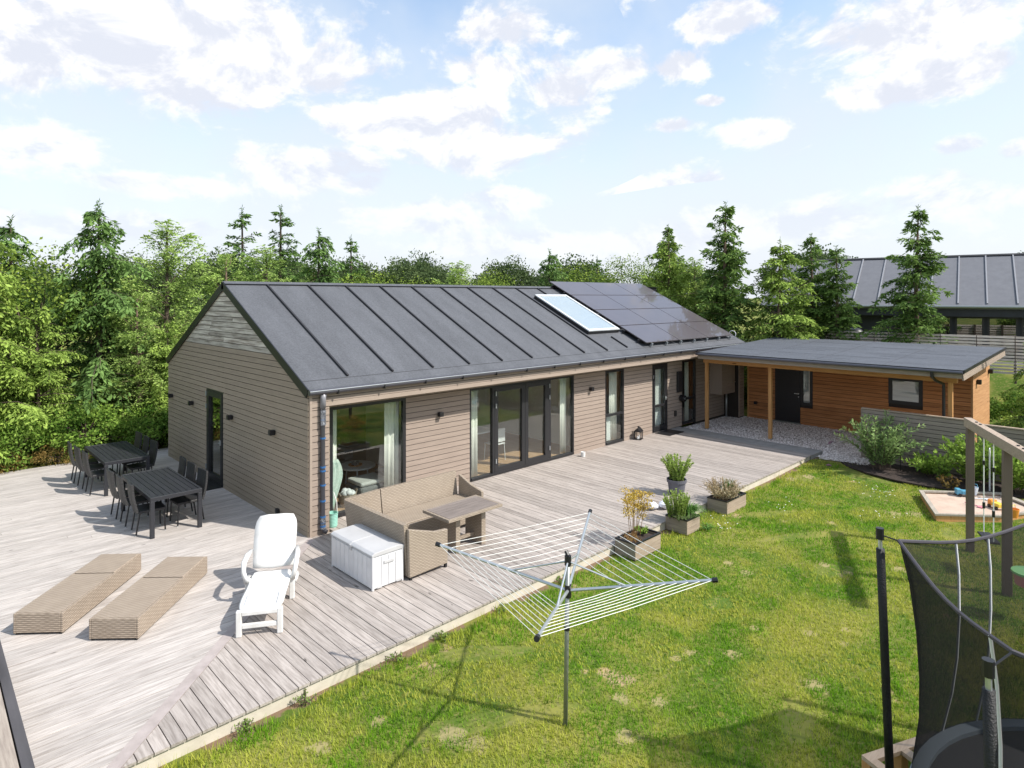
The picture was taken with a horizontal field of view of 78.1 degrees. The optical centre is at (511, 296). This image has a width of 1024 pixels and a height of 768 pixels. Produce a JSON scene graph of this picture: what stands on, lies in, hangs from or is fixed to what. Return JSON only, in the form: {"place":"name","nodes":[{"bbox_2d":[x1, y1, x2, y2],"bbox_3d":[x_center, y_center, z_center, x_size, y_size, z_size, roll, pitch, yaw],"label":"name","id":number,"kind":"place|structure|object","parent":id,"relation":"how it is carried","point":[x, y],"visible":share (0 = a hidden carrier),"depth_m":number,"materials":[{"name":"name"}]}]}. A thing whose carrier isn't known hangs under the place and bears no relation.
{"place":"outdoors","nodes":[
{"label":"outdoors","id":0,"kind":"place"},
{"bbox_2d":[333,459,342,510],"bbox_3d":[-3.516,3.750,12.604,0.288,1.002,0.042,0,0,-44],"label":"towel","id":1,"kind":"object","parent":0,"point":[337,473],"visible":0.6,"depth_m":12.61,"materials":[{"name":"fabric"}]},
{"bbox_2d":[0,298,1023,767],"bbox_3d":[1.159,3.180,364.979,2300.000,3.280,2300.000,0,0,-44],"label":"ground","id":2,"kind":"structure","parent":0,"point":[1000,382],"depth_m":7.66,"materials":[{"name":"green plant"}]},
{"bbox_2d":[0,408,62,471],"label":"garden bush","id":3,"kind":"object","parent":2,"relation":"on","point":[10,436],"visible":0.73,"depth_m":16.23,"materials":[{"name":"green plant"}]},
{"bbox_2d":[0,242,72,472],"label":"conifer","id":4,"kind":"object","parent":2,"relation":"on","point":[7,369],"visible":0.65,"depth_m":16.64,"materials":[{"name":"green plant"}]},
{"bbox_2d":[0,214,87,440],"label":"conifer","id":5,"kind":"object","parent":2,"relation":"on","point":[10,233],"visible":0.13,"depth_m":19.79,"materials":[{"name":"green plant"}]},
{"bbox_2d":[4,255,90,333],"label":"distant tree","id":6,"kind":"object","parent":2,"relation":"on","point":[40,274],"visible":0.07,"depth_m":35.38,"materials":[{"name":"green plant"}]},
{"bbox_2d":[0,304,106,466],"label":"conifer","id":7,"kind":"object","parent":2,"relation":"on","point":[45,378],"visible":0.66,"depth_m":17.36,"materials":[{"name":"green plant"}]},
{"bbox_2d":[27,442,90,466],"bbox_3d":[-12.079,4.216,16.801,1.409,0.770,1.453,0,0,1],"label":"garden bush","id":8,"kind":"object","parent":2,"relation":"on","point":[41,457],"visible":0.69,"depth_m":16.49,"materials":[{"name":"green plant"}]},
{"bbox_2d":[0,237,135,409],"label":"broadleaf tree","id":9,"kind":"object","parent":2,"relation":"on","point":[23,272],"visible":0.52,"depth_m":18.55,"materials":[{"name":"green plant"}]},
{"bbox_2d":[28,397,144,458],"bbox_3d":[-11.897,3.679,17.563,2.642,1.841,2.483,0,0,12],"label":"garden bush","id":10,"kind":"object","parent":2,"relation":"on","point":[96,416],"visible":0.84,"depth_m":17.16,"materials":[{"name":"green plant"}]},
{"bbox_2d":[22,198,171,457],"bbox_3d":[-12.767,1.332,19.320,5.550,8.771,4.848,0,0,24],"label":"conifer","id":11,"kind":"object","parent":2,"relation":"on","point":[98,262],"visible":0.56,"depth_m":18.86,"materials":[{"name":"green plant"}]},
{"bbox_2d":[73,291,177,446],"bbox_3d":[-11.301,2.383,19.572,3.938,5.144,3.674,0,0,38],"label":"larch tree","id":12,"kind":"object","parent":2,"relation":"on","point":[136,338],"visible":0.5,"depth_m":18.89,"materials":[{"name":"green plant"}]},
{"bbox_2d":[108,401,168,448],"bbox_3d":[-10.512,3.816,18.601,2.111,1.565,2.246,0,0,39],"label":"garden bush","id":13,"kind":"object","parent":2,"relation":"on","point":[154,430],"visible":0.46,"depth_m":18.12,"materials":[{"name":"green plant"}]},
{"bbox_2d":[76,219,214,403],"bbox_3d":[-11.604,0.978,21.591,5.853,7.334,5.586,0,0,23],"label":"larch tree","id":14,"kind":"object","parent":2,"relation":"on","point":[166,316],"visible":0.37,"depth_m":21.27,"materials":[{"name":"green plant"}]},
{"bbox_2d":[96,250,204,357],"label":"distant tree","id":15,"kind":"object","parent":2,"relation":"on","point":[161,287],"visible":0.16,"depth_m":40.72,"materials":[{"name":"green plant"}]},
{"bbox_2d":[121,321,180,449],"bbox_3d":[-10.612,2.955,19.392,2.472,4.601,2.541,0,0,-23],"label":"conifer","id":16,"kind":"object","parent":2,"relation":"on","point":[158,395],"visible":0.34,"depth_m":19.05,"materials":[{"name":"green plant"}]},
{"bbox_2d":[151,252,249,361],"bbox_3d":[-10.553,1.704,23.539,5.150,6.727,4.805,0,0,10],"label":"larch tree","id":17,"kind":"object","parent":2,"relation":"on","point":[225,261],"visible":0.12,"depth_m":22.91,"materials":[{"name":"green plant"}]},
{"bbox_2d":[178,246,254,319],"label":"distant tree","id":18,"kind":"object","parent":2,"relation":"on","point":[214,265],"visible":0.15,"depth_m":45.60,"materials":[{"name":"green plant"}]},
{"bbox_2d":[205,204,276,299],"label":"spruce tree","id":19,"kind":"object","parent":2,"relation":"on","point":[242,225],"visible":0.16,"depth_m":25.64,"materials":[{"name":"green plant"}]},
{"bbox_2d":[235,244,307,281],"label":"larch tree","id":20,"kind":"object","parent":2,"relation":"on","point":[265,273],"visible":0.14,"depth_m":24.08,"materials":[{"name":"green plant"}]},
{"bbox_2d":[257,204,305,281],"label":"spruce tree","id":21,"kind":"object","parent":2,"relation":"on","point":[283,255],"visible":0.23,"depth_m":26.85,"materials":[{"name":"green plant"}]},
{"bbox_2d":[299,227,345,282],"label":"conifer","id":22,"kind":"object","parent":2,"relation":"on","point":[318,253],"visible":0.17,"depth_m":25.06,"materials":[{"name":"green plant"}]},
{"bbox_2d":[339,234,371,282],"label":"spruce tree","id":23,"kind":"object","parent":2,"relation":"on","point":[352,258],"visible":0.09,"depth_m":30.51,"materials":[{"name":"green plant"}]},
{"bbox_2d":[329,254,386,283],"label":"distant tree","id":24,"kind":"object","parent":2,"relation":"on","point":[341,273],"visible":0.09,"depth_m":48.12,"materials":[{"name":"green plant"}]},
{"bbox_2d":[0,429,811,767],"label":"wooden deck","id":25,"kind":"structure","parent":2,"relation":"on","point":[188,671],"depth_m":9.33,"materials":[{"name":"grey wood"}]},
{"bbox_2d":[0,641,34,767],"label":"timber platform","id":26,"kind":"structure","parent":25,"relation":"on","point":[15,751],"depth_m":5.64,"materials":[{"name":"grey wood"}]},
{"bbox_2d":[13,553,140,634],"bbox_3d":[-6.175,4.224,9.104,0.620,0.292,1.900,0,0,-3],"label":"rattan lounger","id":27,"kind":"object","parent":25,"relation":"on","point":[61,607],"visible":1,"depth_m":8.73,"materials":[{"name":"brown wicker"}]},
{"bbox_2d":[84,441,149,495],"bbox_3d":[-9.325,4.000,14.867,0.890,0.740,2.090,0,0,-44],"label":"garden table","id":28,"kind":"object","parent":25,"relation":"on","point":[106,454],"visible":0.82,"depth_m":14.54,"materials":[{"name":"metal"}]},
{"bbox_2d":[106,468,143,519],"bbox_3d":[-7.747,3.895,12.640,0.587,0.950,0.447,0,0,-45],"label":"garden chair","id":29,"kind":"object","parent":25,"relation":"on","point":[111,484],"visible":0.73,"depth_m":12.40,"materials":[{"name":"black plastic"}]},
{"bbox_2d":[116,474,149,527],"bbox_3d":[-7.308,3.895,12.232,0.587,0.950,0.447,0,0,-44],"label":"garden chair","id":30,"kind":"object","parent":25,"relation":"on","point":[139,499],"visible":0.63,"depth_m":12.03,"materials":[{"name":"black plastic"}]},
{"bbox_2d":[125,440,157,483],"bbox_3d":[-8.672,3.895,14.787,0.447,0.950,0.587,0,0,43],"label":"garden chair","id":31,"kind":"object","parent":25,"relation":"on","point":[153,449],"visible":0.6,"depth_m":14.82,"materials":[{"name":"black plastic"}]},
{"bbox_2d":[127,480,165,536],"bbox_3d":[-6.828,3.895,11.781,0.587,0.950,0.447,0,0,-41],"label":"garden chair","id":32,"kind":"object","parent":25,"relation":"on","point":[144,508],"visible":1,"depth_m":11.64,"materials":[{"name":"black metal"}]},
{"bbox_2d":[89,556,206,639],"bbox_3d":[-5.087,4.224,8.979,0.620,0.292,1.930,0,0,-2],"label":"rattan lounger","id":33,"kind":"object","parent":25,"relation":"on","point":[139,608],"visible":1,"depth_m":8.61,"materials":[{"name":"brown wicker"}]},
{"bbox_2d":[121,467,201,538],"bbox_3d":[-6.933,4.000,12.430,0.880,0.740,2.120,0,0,-44],"label":"garden table","id":34,"kind":"object","parent":25,"relation":"on","point":[152,486],"visible":0.89,"depth_m":12.09,"materials":[{"name":"metal"}]},
{"bbox_2d":[169,467,207,526],"bbox_3d":[-6.309,3.895,12.329,0.447,0.950,0.587,0,0,42],"label":"garden chair","id":35,"kind":"object","parent":25,"relation":"on","point":[202,478],"visible":0.87,"depth_m":12.35,"materials":[{"name":"black metal"}]},
{"bbox_2d":[236,513,299,637],"bbox_3d":[-3.458,3.871,8.987,0.790,0.997,1.744,0,0,-13],"label":"plastic lounger","id":36,"kind":"object","parent":25,"relation":"on","point":[275,545],"visible":1,"depth_m":9.19,"materials":[{"name":"white plastic"}]},
{"bbox_2d":[331,524,403,591],"bbox_3d":[-2.300,4.082,9.975,0.582,0.575,1.260,0,0,-44],"label":"cushion box","id":37,"kind":"object","parent":25,"relation":"on","point":[371,559],"visible":1,"depth_m":9.68,"materials":[{"name":"white plastic"}]},
{"bbox_2d":[344,470,482,580],"bbox_3d":[-1.390,3.938,11.240,2.615,0.864,1.985,0,0,-44],"label":"wicker corner sofa","id":38,"kind":"object","parent":25,"relation":"on","point":[395,512],"visible":0.6,"depth_m":11.25,"materials":[{"name":"grey wicker"}]},
{"bbox_2d":[423,495,502,553],"bbox_3d":[-0.859,4.029,11.091,1.220,0.682,0.730,0,0,-44],"label":"wicker table","id":39,"kind":"object","parent":25,"relation":"on","point":[472,510],"visible":0.94,"depth_m":11.05,"materials":[{"name":"brown wicker"}]},
{"bbox_2d":[667,477,686,495],"bbox_3d":[3.647,4.200,13.975,0.440,0.340,0.440,0,0,-44],"label":"plant pot","id":40,"kind":"object","parent":25,"relation":"on","point":[674,485],"visible":0.72,"depth_m":13.82,"materials":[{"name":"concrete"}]},
{"bbox_2d":[660,453,693,480],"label":"potted shrub","id":41,"kind":"object","parent":40,"relation":"on","point":[674,471],"visible":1,"depth_m":13.89,"materials":[{"name":"green plant"}]},
{"bbox_2d":[368,256,443,283],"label":"distant tree","id":42,"kind":"object","parent":2,"relation":"on","point":[404,275],"visible":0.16,"depth_m":48.56,"materials":[{"name":"green plant"}]},
{"bbox_2d":[382,248,451,278],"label":"distant tree","id":43,"kind":"object","parent":2,"relation":"on","point":[420,263],"visible":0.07,"depth_m":53.18,"materials":[{"name":"green plant"}]},
{"bbox_2d":[404,264,480,284],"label":"distant tree","id":44,"kind":"object","parent":2,"relation":"on","point":[432,275],"visible":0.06,"depth_m":47.13,"materials":[{"name":"green plant"}]},
{"bbox_2d":[431,261,474,284],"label":"larch tree","id":45,"kind":"object","parent":2,"relation":"on","point":[457,271],"visible":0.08,"depth_m":30.75,"materials":[{"name":"green plant"}]},
{"bbox_2d":[166,281,746,537],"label":"house","id":46,"kind":"structure","parent":2,"relation":"on","point":[257,360],"depth_m":15.25,"materials":[{"name":"wood"}]},
{"bbox_2d":[205,388,223,486],"bbox_3d":[-6.974,3.280,14.845,0.160,2.180,1.100,0,0,-44],"label":"terrace door","id":47,"kind":"structure","parent":46,"relation":"in","point":[209,393],"depth_m":15.09,"materials":[{"name":"black glass"}]},
{"bbox_2d":[320,394,327,533],"bbox_3d":[-3.451,3.060,11.576,0.145,2.588,0.138,0,0,-44],"label":"downpipe","id":48,"kind":"object","parent":46,"relation":"attached to","point":[323,466],"visible":1,"depth_m":11.53,"materials":[{"name":"metal"}]},
{"bbox_2d":[346,472,383,494],"bbox_3d":[-3.145,4.125,13.749,0.730,0.390,0.670,0,0,-44],"label":"pouf","id":49,"kind":"object","parent":46,"relation":"on","point":[364,483],"visible":0.71,"depth_m":13.55,"materials":[{"name":"grey fabric"}]},
{"bbox_2d":[329,397,405,516],"bbox_3d":[-2.957,3.255,13.011,1.790,2.190,0.120,0,0,-44],"label":"picture window","id":50,"kind":"structure","parent":46,"relation":"in","point":[403,400],"depth_m":13.11,"materials":[{"name":"black glass"}]},
{"bbox_2d":[384,401,398,486],"bbox_3d":[-2.597,3.215,13.607,0.363,2.250,0.061,0,0,-44],"label":"curtain","id":51,"kind":"object","parent":46,"relation":"hanging from","point":[391,443],"visible":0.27,"depth_m":13.61,"materials":[{"name":"fabric"}]},
{"bbox_2d":[471,390,476,476],"bbox_3d":[-0.970,3.215,15.190,0.383,2.250,0.061,0,0,-44],"label":"curtain","id":52,"kind":"object","parent":46,"relation":"hanging from","point":[473,433],"visible":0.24,"depth_m":15.24,"materials":[{"name":"fabric"}]},
{"bbox_2d":[469,375,573,480],"bbox_3d":[0.338,3.260,16.207,3.790,2.180,0.135,0,0,-44],"label":"glazed door set","id":53,"kind":"structure","parent":46,"relation":"in","point":[524,461],"depth_m":16.15,"materials":[{"name":"black glass"}]},
{"bbox_2d":[560,378,565,453],"bbox_3d":[1.414,3.215,17.508,0.253,2.250,0.057,0,0,-44],"label":"curtain","id":54,"kind":"object","parent":46,"relation":"hanging from","point":[562,415],"visible":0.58,"depth_m":17.47,"materials":[{"name":"fabric"}]},
{"bbox_2d":[609,372,616,440],"bbox_3d":[3.051,3.215,19.102,0.363,2.250,0.061,0,0,-44],"label":"curtain","id":55,"kind":"object","parent":46,"relation":"hanging from","point":[613,399],"visible":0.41,"depth_m":19.11,"materials":[{"name":"fabric"}]},
{"bbox_2d":[605,369,623,444],"bbox_3d":[3.035,3.265,18.841,0.930,2.170,0.120,0,0,-44],"label":"tall window","id":56,"kind":"structure","parent":46,"relation":"in","point":[621,412],"depth_m":19.10,"materials":[{"name":"black glass"}]},
{"bbox_2d":[550,281,732,346],"bbox_3d":[4.738,0.501,22.690,5.800,2.091,4.051,0,0,-44],"label":"solar array","id":57,"kind":"object","parent":46,"relation":"on","point":[642,313],"visible":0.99,"depth_m":22.30,"materials":[{"name":"black glass"}]},
{"bbox_2d":[652,363,666,432],"bbox_3d":[4.794,3.265,20.525,0.900,2.170,0.160,0,0,-44],"label":"window","id":58,"kind":"structure","parent":46,"relation":"in","point":[663,366],"depth_m":20.56,"materials":[{"name":"glass"}]},
{"bbox_2d":[681,359,695,424],"bbox_3d":[6.073,3.265,21.798,0.930,2.170,0.120,0,0,-44],"label":"entrance door","id":59,"kind":"structure","parent":46,"relation":"in","point":[693,419],"depth_m":22.07,"materials":[{"name":"black glass"}]},
{"bbox_2d":[710,363,734,394],"bbox_3d":[7.664,2.940,22.931,0.980,1.100,0.495,0,0,-44],"label":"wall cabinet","id":60,"kind":"object","parent":46,"relation":"attached to","point":[722,379],"depth_m":22.67,"materials":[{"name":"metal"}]},
{"bbox_2d":[471,254,540,285],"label":"distant tree","id":61,"kind":"object","parent":2,"relation":"on","point":[518,273],"visible":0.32,"depth_m":49.87,"materials":[{"name":"green plant"}]},
{"bbox_2d":[536,248,568,286],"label":"conifer","id":62,"kind":"object","parent":2,"relation":"on","point":[550,260],"visible":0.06,"depth_m":33.15,"materials":[{"name":"green plant"}]},
{"bbox_2d":[527,253,614,286],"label":"distant tree","id":63,"kind":"object","parent":2,"relation":"on","point":[573,267],"visible":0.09,"depth_m":44.35,"materials":[{"name":"green plant"}]},
{"bbox_2d":[435,509,717,726],"bbox_3d":[0.597,3.659,6.703,2.140,1.962,2.356,0,0,-28],"label":"rotary dryer","id":64,"kind":"object","parent":2,"relation":"on","point":[568,579],"visible":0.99,"depth_m":6.64,"materials":[{"name":"metal"}]},
{"bbox_2d":[541,258,616,286],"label":"broadleaf tree","id":65,"kind":"object","parent":2,"relation":"on","point":[571,275],"visible":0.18,"depth_m":34.12,"materials":[{"name":"green plant"}]},
{"bbox_2d":[597,253,660,286],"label":"broadleaf tree","id":66,"kind":"object","parent":2,"relation":"on","point":[628,276],"visible":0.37,"depth_m":34.04,"materials":[{"name":"green plant"}]},
{"bbox_2d":[615,526,660,560],"bbox_3d":[2.248,4.386,11.254,0.792,0.283,0.442,0,0,-44],"label":"planter box","id":67,"kind":"object","parent":2,"relation":"on","point":[651,538],"visible":0.83,"depth_m":11.08,"materials":[{"name":"brown wood"}]},
{"bbox_2d":[619,485,654,538],"bbox_3d":[2.195,3.828,11.221,0.681,0.925,0.776,0,0,-14],"label":"flowering plant","id":68,"kind":"object","parent":67,"relation":"in","point":[639,494],"visible":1,"depth_m":11.18,"materials":[{"name":"yellow plant"}]},
{"bbox_2d":[648,225,693,308],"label":"cypress tree","id":69,"kind":"object","parent":2,"relation":"on","point":[672,237],"visible":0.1,"depth_m":31.84,"materials":[{"name":"green plant"}]},
{"bbox_2d":[640,232,706,313],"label":"cypress tree","id":70,"kind":"object","parent":2,"relation":"on","point":[670,270],"visible":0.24,"depth_m":28.80,"materials":[{"name":"green plant"}]},
{"bbox_2d":[665,513,699,534],"bbox_3d":[3.327,4.386,12.303,0.482,0.283,0.482,0,0,-44],"label":"planter box","id":71,"kind":"object","parent":2,"relation":"on","point":[687,526],"visible":0.77,"depth_m":12.13,"materials":[{"name":"brown wood"}]},
{"bbox_2d":[663,488,689,519],"bbox_3d":[3.206,4.026,12.285,0.526,0.529,0.559,0,0,-44],"label":"rosemary","id":72,"kind":"object","parent":71,"relation":"on","point":[680,504],"visible":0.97,"depth_m":12.18,"materials":[{"name":"green plant"}]},
{"bbox_2d":[671,257,742,333],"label":"larch tree","id":73,"kind":"object","parent":2,"relation":"on","point":[695,268],"visible":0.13,"depth_m":28.97,"materials":[{"name":"green plant"}]},
{"bbox_2d":[693,201,759,394],"bbox_3d":[8.999,0.347,26.921,4.076,9.021,4.734,0,0,-15],"label":"cypress tree","id":74,"kind":"object","parent":2,"relation":"on","point":[729,264],"visible":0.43,"depth_m":26.64,"materials":[{"name":"green plant"}]},
{"bbox_2d":[707,491,745,514],"bbox_3d":[4.610,4.386,13.537,0.862,0.283,0.462,0,0,-44],"label":"planter box","id":75,"kind":"object","parent":2,"relation":"on","point":[731,505],"visible":0.75,"depth_m":13.30,"materials":[{"name":"brown wood"}]},
{"bbox_2d":[698,476,746,500],"bbox_3d":[4.467,4.092,13.416,0.981,0.438,0.878,0,0,23],"label":"seed head plant","id":76,"kind":"object","parent":75,"relation":"on","point":[718,492],"visible":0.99,"depth_m":13.35,"materials":[{"name":"beige plant"}]},
{"bbox_2d":[686,416,867,462],"bbox_3d":[6.217,4.460,24.842,4.966,0.030,19.218,0,0,-35],"label":"gravel bed","id":77,"kind":"object","parent":2,"relation":"on","point":[807,440],"visible":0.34,"depth_m":20.23,"materials":[{"name":"grey gravel"}]},
{"bbox_2d":[695,337,1005,439],"bbox_3d":[10.671,3.008,20.213,6.110,2.874,7.375,0,0,-44],"label":"carport","id":78,"kind":"object","parent":77,"relation":"on","point":[949,364],"visible":0.87,"depth_m":18.98,"materials":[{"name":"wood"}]},
{"bbox_2d":[747,365,989,441],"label":"shed","id":79,"kind":"structure","parent":77,"relation":"on","point":[826,400],"depth_m":20.91,"materials":[{"name":"wood"}]},
{"bbox_2d":[775,368,800,422],"bbox_3d":[9.740,3.405,22.303,0.030,1.970,0.880,0,0,-44],"label":"door","id":80,"kind":"structure","parent":79,"relation":"in","point":[787,382],"depth_m":22.29,"materials":[{"name":"black wood"}]},
{"bbox_2d":[888,378,922,406],"bbox_3d":[12.278,2.945,19.694,0.029,0.850,0.940,0,0,-44],"label":"window","id":81,"kind":"structure","parent":79,"relation":"in","point":[890,400],"depth_m":19.67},
{"bbox_2d":[861,407,965,474],"bbox_3d":[10.565,3.773,16.541,0.105,1.434,2.570,0,0,-44],"label":"privacy fence","id":82,"kind":"object","parent":77,"relation":"on","point":[934,429],"visible":0.3,"depth_m":16.39,"materials":[{"name":"grey wood"}]},
{"bbox_2d":[742,240,828,405],"bbox_3d":[10.766,1.543,25.160,4.304,8.001,4.817,0,0,-36],"label":"cypress tree","id":83,"kind":"object","parent":2,"relation":"on","point":[782,318],"visible":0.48,"depth_m":24.88,"materials":[{"name":"green plant"}]},
{"bbox_2d":[750,243,857,295],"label":"distant tree","id":84,"kind":"object","parent":2,"relation":"on","point":[824,255],"visible":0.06,"depth_m":48.24,"materials":[{"name":"green plant"}]},
{"bbox_2d":[793,233,847,339],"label":"cypress tree","id":85,"kind":"object","parent":2,"relation":"on","point":[812,309],"visible":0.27,"depth_m":25.72,"materials":[{"name":"green plant"}]},
{"bbox_2d":[811,245,871,340],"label":"cypress tree","id":86,"kind":"object","parent":2,"relation":"on","point":[833,289],"visible":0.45,"depth_m":25.02,"materials":[{"name":"green plant"}]},
{"bbox_2d":[862,737,915,767],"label":"wooden crate frame","id":87,"kind":"object","parent":2,"relation":"on","point":[903,752],"visible":0.51,"depth_m":5.95,"materials":[{"name":"beige wood"}]},
{"bbox_2d":[759,253,1023,359],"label":"neighbour house","id":88,"kind":"structure","parent":2,"relation":"on","point":[987,297],"depth_m":27.46,"materials":[{"name":"metal"}]},
{"bbox_2d":[955,316,983,344],"bbox_3d":[19.147,1.670,26.419,1.000,1.700,0.058,0,0,36],"label":"window","id":89,"kind":"structure","parent":88,"relation":"in","point":[963,325],"depth_m":26.41,"materials":[{"name":"clear glass"}]},
{"bbox_2d":[987,317,1017,358],"bbox_3d":[20.044,1.670,25.781,1.000,1.700,0.038,0,0,36],"label":"window","id":90,"kind":"structure","parent":88,"relation":"in","point":[996,326],"depth_m":25.75,"materials":[{"name":"clear glass"}]},
{"bbox_2d":[850,205,958,343],"bbox_3d":[15.050,0.484,23.691,4.153,7.915,3.576,0,0,-42],"label":"cypress tree","id":91,"kind":"object","parent":2,"relation":"on","point":[917,262],"visible":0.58,"depth_m":23.39,"materials":[{"name":"green plant"}]},
{"bbox_2d":[815,330,1023,383],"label":"slat fence","id":92,"kind":"object","parent":2,"relation":"on","point":[1014,350],"visible":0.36,"depth_m":22.00,"materials":[{"name":"grey wood"}]},
{"bbox_2d":[841,461,1023,498],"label":"flower bed","id":93,"kind":"object","parent":2,"relation":"on","point":[909,475],"visible":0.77,"depth_m":15.56,"materials":[{"name":"soil"}]},
{"bbox_2d":[834,408,931,470],"bbox_3d":[9.609,3.696,16.215,2.134,1.552,2.017,0,0,-44],"label":"buddleia","id":94,"kind":"object","parent":93,"relation":"on","point":[888,449],"visible":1,"depth_m":16.14,"materials":[{"name":"green plant"}]},
{"bbox_2d":[899,450,959,476],"bbox_3d":[10.420,4.165,15.729,1.234,0.614,1.261,0,0,-16],"label":"rhododendron","id":95,"kind":"object","parent":93,"relation":"on","point":[925,467],"visible":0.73,"depth_m":15.65,"materials":[{"name":"green plant"}]},
{"bbox_2d":[927,449,955,481],"bbox_3d":[10.365,4.069,15.224,0.561,0.802,0.520,0,0,26],"label":"shrub","id":96,"kind":"object","parent":93,"relation":"on","point":[945,464],"visible":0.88,"depth_m":15.16,"materials":[{"name":"green plant"}]},
{"bbox_2d":[938,434,1000,485],"bbox_3d":[11.030,3.848,14.988,1.507,1.246,1.487,0,0,-44],"label":"laurel bush","id":97,"kind":"object","parent":93,"relation":"on","point":[958,452],"visible":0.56,"depth_m":14.92,"materials":[{"name":"green plant"}]},
{"bbox_2d":[981,449,1023,494],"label":"laurel bush","id":98,"kind":"object","parent":93,"relation":"on","point":[1018,473],"visible":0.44,"depth_m":14.19,"materials":[{"name":"green plant"}]},
{"bbox_2d":[876,523,1023,767],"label":"trampoline","id":99,"kind":"object","parent":2,"relation":"on","point":[967,597],"visible":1,"depth_m":5.07,"materials":[{"name":"fabric"}]},
{"bbox_2d":[919,490,1023,521],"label":"sandbox","id":100,"kind":"object","parent":2,"relation":"on","point":[945,506],"visible":0.73,"depth_m":13.37,"materials":[{"name":"beige wood"}]},
{"bbox_2d":[964,417,1023,538],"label":"swing set","id":101,"kind":"object","parent":2,"relation":"on","point":[1011,449],"visible":0.73,"depth_m":10.01,"materials":[{"name":"brown wood"}]},
{"bbox_2d":[977,424,1023,480],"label":"privacy fence","id":102,"kind":"object","parent":2,"relation":"on","point":[1014,434],"visible":0.12,"depth_m":15.30,"materials":[{"name":"grey wood"}]},
{"bbox_2d":[989,390,1023,426],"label":"garden bush","id":103,"kind":"object","parent":2,"relation":"on","point":[996,412],"visible":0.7,"depth_m":20.66,"materials":[{"name":"green plant"}]},
{"bbox_2d":[991,342,1023,427],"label":"conifer","id":104,"kind":"object","parent":2,"relation":"on","point":[1019,420],"visible":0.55,"depth_m":17.11,"materials":[{"name":"green plant"}]},
{"bbox_2d":[0,0,1023,298],"label":"sky","id":105,"kind":"structure","parent":0,"point":[469,132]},
{"bbox_2d":[671,427,822,458],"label":"pavement","id":106,"kind":"structure","parent":0,"point":[814,453],"depth_m":19.12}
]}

